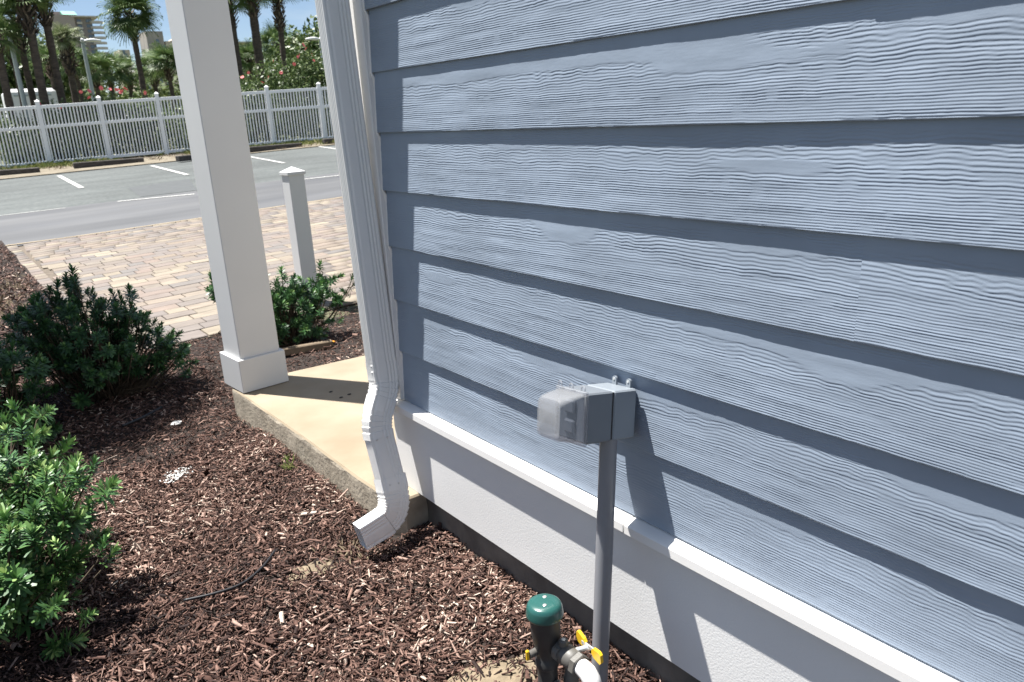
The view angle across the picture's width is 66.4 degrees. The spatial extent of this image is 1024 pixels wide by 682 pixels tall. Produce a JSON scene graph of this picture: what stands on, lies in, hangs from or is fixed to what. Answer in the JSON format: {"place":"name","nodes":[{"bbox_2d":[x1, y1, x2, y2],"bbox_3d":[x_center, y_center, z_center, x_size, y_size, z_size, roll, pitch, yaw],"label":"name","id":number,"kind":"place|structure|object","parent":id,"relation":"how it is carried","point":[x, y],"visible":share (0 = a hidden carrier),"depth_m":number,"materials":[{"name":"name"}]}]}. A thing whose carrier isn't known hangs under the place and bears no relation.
{"place":"outdoors","nodes":[
{"label":"outdoors","id":0,"kind":"place"},
{"bbox_2d":[0,240,93,370],"bbox_3d":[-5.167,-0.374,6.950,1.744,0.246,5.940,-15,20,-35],"label":"side mulch","id":1,"kind":"object","parent":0,"point":[9,266],"visible":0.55,"depth_m":7.23,"materials":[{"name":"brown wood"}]},
{"bbox_2d":[1,0,317,105],"label":"sky","id":2,"kind":"structure","parent":0,"point":[296,14],"materials":[{"name":"blue"}]},
{"bbox_2d":[0,143,333,178],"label":"verge","id":3,"kind":"structure","parent":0,"point":[52,170],"depth_m":22.12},
{"bbox_2d":[0,167,39,175],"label":"wheel stop","id":4,"kind":"object","parent":3,"relation":"on","point":[19,171],"visible":0.91,"depth_m":21.26,"materials":[{"name":"black"}]},
{"bbox_2d":[73,157,143,167],"bbox_3d":[-11.530,-5.102,22.399,1.833,0.162,0.170,-13,19,-30],"label":"wheel stop","id":5,"kind":"object","parent":3,"relation":"on","point":[100,163],"visible":0.9,"depth_m":22.28,"materials":[{"name":"black"}]},
{"bbox_2d":[0,136,334,169],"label":"grass","id":6,"kind":"structure","parent":3,"relation":"on","point":[68,163],"depth_m":23.75,"materials":[{"name":"green plant"}]},
{"bbox_2d":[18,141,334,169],"bbox_3d":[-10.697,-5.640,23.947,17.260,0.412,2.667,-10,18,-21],"label":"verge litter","id":7,"kind":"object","parent":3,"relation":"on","point":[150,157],"visible":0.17,"depth_m":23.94,"materials":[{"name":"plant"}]},
{"bbox_2d":[249,143,301,151],"bbox_3d":[-7.383,-6.043,24.412,0.170,0.162,1.822,12,23,43],"label":"wheel stop","id":8,"kind":"object","parent":3,"relation":"on","point":[267,147],"visible":0.77,"depth_m":24.26,"materials":[{"name":"black"}]},
{"bbox_2d":[322,138,334,143],"bbox_3d":[-5.419,-6.728,26.087,0.170,0.162,2.086,11,22,41],"label":"wheel stop","id":9,"kind":"object","parent":3,"relation":"on","point":[327,141],"visible":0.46,"depth_m":25.39,"materials":[{"name":"black"}]},
{"bbox_2d":[0,144,338,215],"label":"parking lot","id":10,"kind":"structure","parent":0,"point":[25,194],"depth_m":17.49,"materials":[{"name":"grey asphalt"}]},
{"bbox_2d":[175,154,191,161],"bbox_3d":[-8.930,-5.331,22.577,0.170,0.162,1.777,5,19,27],"label":"wheel stop","id":11,"kind":"object","parent":10,"relation":"on","point":[179,158],"visible":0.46,"depth_m":21.91,"materials":[{"name":"black"}]},
{"bbox_2d":[0,173,341,246],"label":"asphalt lane","id":12,"kind":"structure","parent":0,"point":[38,226],"depth_m":12.29,"materials":[{"name":"grey asphalt"}]},
{"bbox_2d":[0,125,358,378],"bbox_3d":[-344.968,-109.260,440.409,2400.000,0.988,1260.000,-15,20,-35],"label":"ground","id":13,"kind":"structure","parent":0,"point":[326,316],"depth_m":6.16,"materials":[{"name":"brown soil"}]},
{"bbox_2d":[0,6,30,158],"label":"palm tree","id":14,"kind":"object","parent":13,"relation":"on","point":[4,79],"visible":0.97,"depth_m":24.71,"materials":[{"name":"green plant"}]},
{"bbox_2d":[1,32,37,157],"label":"palm tree","id":15,"kind":"object","parent":13,"relation":"on","point":[8,55],"visible":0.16,"depth_m":27.70,"materials":[{"name":"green plant"}]},
{"bbox_2d":[0,112,42,164],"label":"flowering shrub","id":16,"kind":"object","parent":13,"relation":"on","point":[1,142],"visible":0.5,"depth_m":24.55,"materials":[{"name":"green plant"}]},
{"bbox_2d":[0,0,47,160],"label":"palm tree","id":17,"kind":"object","parent":13,"relation":"on","point":[22,47],"visible":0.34,"depth_m":25.77,"materials":[{"name":"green plant"}]},
{"bbox_2d":[7,36,40,161],"bbox_3d":[-16.584,-7.994,25.793,1.147,4.481,0.316,-15,20,-35],"label":"street lamp","id":18,"kind":"object","parent":13,"relation":"on","point":[19,82],"visible":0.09,"depth_m":25.84,"materials":[{"name":"grey metal"}]},
{"bbox_2d":[0,0,61,159],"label":"palm tree","id":19,"kind":"object","parent":13,"relation":"on","point":[26,21],"visible":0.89,"depth_m":24.97,"materials":[{"name":"brown plant"}]},
{"bbox_2d":[1,88,64,159],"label":"box trailer","id":20,"kind":"object","parent":13,"relation":"on","point":[51,93],"visible":0.1,"depth_m":29.91,"materials":[{"name":"white"}]},
{"bbox_2d":[11,0,76,158],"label":"palm tree","id":21,"kind":"object","parent":13,"relation":"on","point":[46,21],"visible":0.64,"depth_m":25.75,"materials":[{"name":"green plant"}]},
{"bbox_2d":[0,32,87,112],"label":"broadleaf tree","id":22,"kind":"object","parent":13,"relation":"on","point":[11,76],"visible":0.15,"depth_m":42.25,"materials":[{"name":"green plant"}]},
{"bbox_2d":[27,44,67,153],"bbox_3d":[-18.658,-9.789,32.132,1.798,4.957,1.849,-15,20,-35],"label":"palm tree","id":23,"kind":"object","parent":13,"relation":"on","point":[45,58],"visible":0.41,"depth_m":31.61,"materials":[{"name":"green plant"}]},
{"bbox_2d":[30,97,87,160],"bbox_3d":[-14.894,-6.806,25.758,1.726,2.353,2.419,-15,20,-35],"label":"flowering shrub","id":24,"kind":"object","parent":13,"relation":"on","point":[62,132],"visible":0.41,"depth_m":25.43,"materials":[{"name":"green plant"}]},
{"bbox_2d":[41,22,88,156],"bbox_3d":[-16.680,-9.426,29.883,1.556,5.306,1.395,3,18,21],"label":"palm tree","id":25,"kind":"object","parent":13,"relation":"on","point":[64,44],"visible":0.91,"depth_m":29.36,"materials":[{"name":"green plant"}]},
{"bbox_2d":[59,37,100,145],"bbox_3d":[-18.988,-10.614,34.436,2.131,5.199,2.199,-15,20,-35],"label":"palm tree","id":26,"kind":"object","parent":13,"relation":"on","point":[77,75],"visible":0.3,"depth_m":34.07,"materials":[{"name":"green plant"}]},
{"bbox_2d":[51,11,114,89],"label":"apartment tower","id":27,"kind":"structure","parent":13,"relation":"on","point":[73,19],"depth_m":366.56,"materials":[{"name":"paint"}]},
{"bbox_2d":[80,38,100,101],"bbox_3d":[-16.445,-9.718,31.297,0.837,4.495,0.316,-15,20,-35],"label":"street lamp","id":28,"kind":"object","parent":13,"relation":"on","point":[91,87],"visible":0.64,"depth_m":30.77,"materials":[{"name":"grey metal"}]},
{"bbox_2d":[76,51,119,99],"bbox_3d":[-21.093,-12.190,40.184,2.320,5.100,2.401,-15,20,-35],"label":"palm tree","id":29,"kind":"object","parent":13,"relation":"on","point":[103,64],"visible":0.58,"depth_m":39.54,"materials":[{"name":"green plant"}]},
{"bbox_2d":[79,86,132,158],"bbox_3d":[-13.610,-7.146,26.186,1.561,2.585,2.392,-15,20,-35],"label":"flowering shrub","id":30,"kind":"object","parent":13,"relation":"on","point":[100,88],"visible":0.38,"depth_m":25.76,"materials":[{"name":"green plant"}]},
{"bbox_2d":[87,48,131,142],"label":"palm tree","id":31,"kind":"object","parent":13,"relation":"on","point":[120,74],"visible":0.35,"depth_m":41.67,"materials":[{"name":"green plant"}]},
{"bbox_2d":[96,0,162,130],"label":"palm tree","id":32,"kind":"object","parent":13,"relation":"on","point":[129,23],"visible":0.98,"depth_m":32.13,"materials":[{"name":"green plant"}]},
{"bbox_2d":[112,50,148,97],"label":"palm tree","id":33,"kind":"object","parent":13,"relation":"on","point":[132,78],"visible":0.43,"depth_m":44.06,"materials":[{"name":"green plant"}]},
{"bbox_2d":[115,87,169,156],"bbox_3d":[-12.576,-7.367,26.617,1.607,2.373,2.375,-15,20,-35],"label":"flowering shrub","id":34,"kind":"object","parent":13,"relation":"on","point":[122,90],"visible":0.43,"depth_m":26.19,"materials":[{"name":"green plant"}]},
{"bbox_2d":[113,31,179,94],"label":"cream building","id":35,"kind":"structure","parent":13,"relation":"on","point":[146,42],"depth_m":267.71,"materials":[{"name":"paint"}]},
{"bbox_2d":[124,66,173,134],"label":"motel block","id":36,"kind":"structure","parent":13,"relation":"on","point":[150,85],"depth_m":100.11,"materials":[{"name":"beige paint"}]},
{"bbox_2d":[131,49,174,105],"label":"palm tree","id":37,"kind":"object","parent":13,"relation":"on","point":[156,83],"visible":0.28,"depth_m":41.08,"materials":[{"name":"green plant"}]},
{"bbox_2d":[140,40,180,135],"bbox_3d":[-17.403,-12.606,40.144,2.366,5.354,2.395,-15,20,-35],"label":"palm tree","id":38,"kind":"object","parent":13,"relation":"on","point":[166,63],"visible":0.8,"depth_m":39.46,"materials":[{"name":"green plant"}]},
{"bbox_2d":[0,74,325,143],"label":"wood","id":39,"kind":"object","parent":13,"relation":"on","point":[163,93],"visible":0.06,"depth_m":56.41,"materials":[{"name":"plant"}]},
{"bbox_2d":[0,82,333,167],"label":"fence","id":40,"kind":"object","parent":13,"relation":"on","point":[269,109],"visible":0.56,"depth_m":24.70,"materials":[{"name":"plastic"}]},
{"bbox_2d":[153,105,189,153],"bbox_3d":[-11.296,-7.276,27.044,2.054,1.886,2.442,-15,20,-35],"label":"flowering shrub","id":41,"kind":"object","parent":13,"relation":"on","point":[176,129],"visible":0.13,"depth_m":26.56,"materials":[{"name":"green plant"}]},
{"bbox_2d":[228,0,257,140],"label":"palm tree","id":42,"kind":"object","parent":13,"relation":"on","point":[234,31],"visible":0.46,"depth_m":30.93,"materials":[{"name":"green plant"}]},
{"bbox_2d":[232,0,270,139],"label":"palm tree","id":43,"kind":"object","parent":13,"relation":"on","point":[256,38],"visible":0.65,"depth_m":31.41,"materials":[{"name":"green plant"}]},
{"bbox_2d":[238,37,267,134],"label":"palm tree","id":44,"kind":"object","parent":13,"relation":"on","point":[248,49],"visible":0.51,"depth_m":43.78,"materials":[{"name":"green plant"}]},
{"bbox_2d":[239,71,268,142],"bbox_3d":[-9.689,-8.024,27.650,2.217,2.765,2.385,-15,20,-35],"label":"flowering shrub","id":45,"kind":"object","parent":13,"relation":"on","point":[247,87],"visible":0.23,"depth_m":27.54,"materials":[{"name":"green plant"}]},
{"bbox_2d":[241,46,298,124],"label":"broadleaf tree","id":46,"kind":"object","parent":13,"relation":"on","point":[253,72],"visible":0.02,"depth_m":57.44,"materials":[{"name":"green plant"}]},
{"bbox_2d":[249,19,297,125],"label":"palm tree","id":47,"kind":"object","parent":13,"relation":"on","point":[265,40],"visible":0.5,"depth_m":40.51,"materials":[{"name":"green plant"}]},
{"bbox_2d":[250,58,312,144],"bbox_3d":[-8.299,-8.465,28.150,2.112,3.314,2.398,-15,20,-35],"label":"flowering shrub","id":48,"kind":"object","parent":13,"relation":"on","point":[284,83],"visible":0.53,"depth_m":27.82,"materials":[{"name":"green plant"}]},
{"bbox_2d":[258,0,306,128],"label":"palm tree","id":49,"kind":"object","parent":13,"relation":"on","point":[278,13],"visible":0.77,"depth_m":34.88,"materials":[{"name":"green plant"}]},
{"bbox_2d":[264,24,315,127],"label":"broadleaf tree","id":50,"kind":"object","parent":13,"relation":"on","point":[295,29],"visible":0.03,"depth_m":50.40,"materials":[{"name":"green plant"}]},
{"bbox_2d":[268,15,325,103],"bbox_3d":[-9.158,-13.139,38.695,5.062,5.686,4.160,-15,20,-35],"label":"broadleaf tree","id":51,"kind":"object","parent":13,"relation":"on","point":[311,45],"visible":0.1,"depth_m":37.63,"materials":[{"name":"green plant"}]},
{"bbox_2d":[285,43,333,137],"bbox_3d":[-7.182,-8.971,29.003,2.322,3.789,2.589,-15,20,-35],"label":"flowering shrub","id":52,"kind":"object","parent":13,"relation":"on","point":[308,70],"visible":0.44,"depth_m":28.22,"materials":[{"name":"green plant"}]},
{"bbox_2d":[305,37,333,134],"bbox_3d":[-8.208,-10.868,33.581,0.817,4.112,0.316,-15,20,-35],"label":"street lamp","id":53,"kind":"object","parent":13,"relation":"on","point":[312,38],"visible":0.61,"depth_m":33.12,"materials":[{"name":"white metal"}]},
{"bbox_2d":[0,303,660,681],"bbox_3d":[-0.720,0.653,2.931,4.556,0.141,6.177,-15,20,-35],"label":"bark mulch","id":54,"kind":"object","parent":13,"relation":"on","point":[302,629],"visible":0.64,"depth_m":2.52,"materials":[{"name":"brown wood"}]},
{"bbox_2d":[0,422,26,490],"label":"podocarpus shrub","id":55,"kind":"object","parent":54,"relation":"on","point":[3,487],"visible":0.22,"depth_m":3.27,"materials":[{"name":"green plant"}]},
{"bbox_2d":[0,333,62,449],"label":"podocarpus shrub","id":56,"kind":"object","parent":54,"relation":"on","point":[9,359],"visible":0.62,"depth_m":3.70,"materials":[{"name":"green plant"}]},
{"bbox_2d":[0,397,122,660],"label":"podocarpus shrub","id":57,"kind":"object","parent":54,"relation":"on","point":[36,508],"visible":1,"depth_m":2.32,"materials":[{"name":"green plant"}]},
{"bbox_2d":[0,263,198,412],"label":"podocarpus shrub","id":58,"kind":"object","parent":54,"relation":"on","point":[96,369],"visible":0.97,"depth_m":4.20,"materials":[{"name":"green plant"}]},
{"bbox_2d":[121,406,162,426],"bbox_3d":[-1.903,0.388,4.034,0.015,0.036,0.305,0,17,12],"label":"irrigation tube","id":59,"kind":"object","parent":54,"relation":"on","point":[139,418],"visible":1,"depth_m":4.02,"materials":[{"name":"black plastic"}]},
{"bbox_2d":[159,466,192,482],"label":"white crumbs","id":60,"kind":"object","parent":54,"relation":"on","point":[178,474],"visible":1,"depth_m":3.35,"materials":[{"name":"white"}]},
{"bbox_2d":[171,421,181,424],"bbox_3d":[-1.680,0.409,3.913,0.052,0.016,0.046,-8,17,-16],"label":"paper scrap","id":61,"kind":"object","parent":54,"relation":"on","point":[176,422],"visible":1,"depth_m":3.90,"materials":[{"name":"white paper"}]},
{"bbox_2d":[183,549,275,601],"bbox_3d":[-0.888,0.769,2.546,0.082,0.020,0.355,8,20,34],"label":"irrigation tube","id":62,"kind":"object","parent":54,"relation":"on","point":[237,585],"visible":1,"depth_m":2.49,"materials":[{"name":"black plastic"}]},
{"bbox_2d":[204,259,354,347],"bbox_3d":[-1.480,-0.250,5.189,0.606,0.623,0.975,5,19,27],"label":"podocarpus shrub","id":63,"kind":"object","parent":54,"relation":"on","point":[290,319],"visible":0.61,"depth_m":5.14,"materials":[{"name":"green plant"}]},
{"bbox_2d":[279,453,295,469],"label":"weeds","id":64,"kind":"object","parent":54,"relation":"on","point":[283,466],"visible":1,"depth_m":3.28,"materials":[{"name":"green plant"}]},
{"bbox_2d":[281,339,332,355],"bbox_3d":[-1.319,0.046,5.004,0.346,0.050,0.045,-11,18,-24],"label":"landscape timber","id":65,"kind":"object","parent":54,"relation":"on","point":[302,348],"visible":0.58,"depth_m":4.99,"materials":[{"name":"beige wood"}]},
{"bbox_2d":[287,560,336,584],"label":"sand","id":66,"kind":"structure","parent":54,"relation":"on","point":[311,566],"depth_m":2.59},
{"bbox_2d":[232,355,427,535],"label":"patio slab","id":67,"kind":"structure","parent":54,"relation":"on","point":[308,417],"depth_m":3.53,"materials":[{"name":"concrete"}]},
{"bbox_2d":[165,0,288,392],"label":"porch post","id":68,"kind":"object","parent":67,"relation":"on","point":[252,356],"visible":1,"depth_m":3.69,"materials":[{"name":"paint"}]},
{"bbox_2d":[310,538,378,568],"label":"dry grass","id":69,"kind":"structure","parent":54,"relation":"on","point":[359,556],"depth_m":2.66,"materials":[{"name":"plant"}]},
{"bbox_2d":[447,654,537,681],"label":"sand","id":70,"kind":"structure","parent":54,"relation":"on","point":[493,669],"depth_m":2.05,"materials":[{"name":"beige sand"}]},
{"bbox_2d":[525,593,602,681],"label":"irrigation valve","id":71,"kind":"object","parent":54,"relation":"on","point":[551,650],"visible":1,"depth_m":1.75,"materials":[{"name":"green metal"}]},
{"bbox_2d":[349,0,1023,681],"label":"house","id":72,"kind":"structure","parent":13,"relation":"on","point":[767,256],"depth_m":1.53,"materials":[{"name":"paint"}]},
{"bbox_2d":[315,0,409,549],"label":"downspout","id":73,"kind":"object","parent":72,"relation":"attached to","point":[384,519],"visible":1,"depth_m":2.55,"materials":[{"name":"paint"}]},
{"bbox_2d":[558,376,635,681],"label":"outlet box","id":74,"kind":"object","parent":72,"relation":"attached to","point":[602,415],"visible":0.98,"depth_m":1.75,"materials":[{"name":"grey plastic"}]},
{"bbox_2d":[6,197,356,352],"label":"paver drive","id":75,"kind":"structure","parent":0,"point":[163,268],"depth_m":8.29,"materials":[{"name":"brick"}]},
{"bbox_2d":[279,166,316,296],"bbox_3d":[-1.645,-0.810,6.098,0.148,1.078,0.148,-17,21,-37],"label":"bollard","id":76,"kind":"object","parent":75,"relation":"on","point":[295,196],"visible":0.81,"depth_m":6.02,"materials":[{"name":"paint"}]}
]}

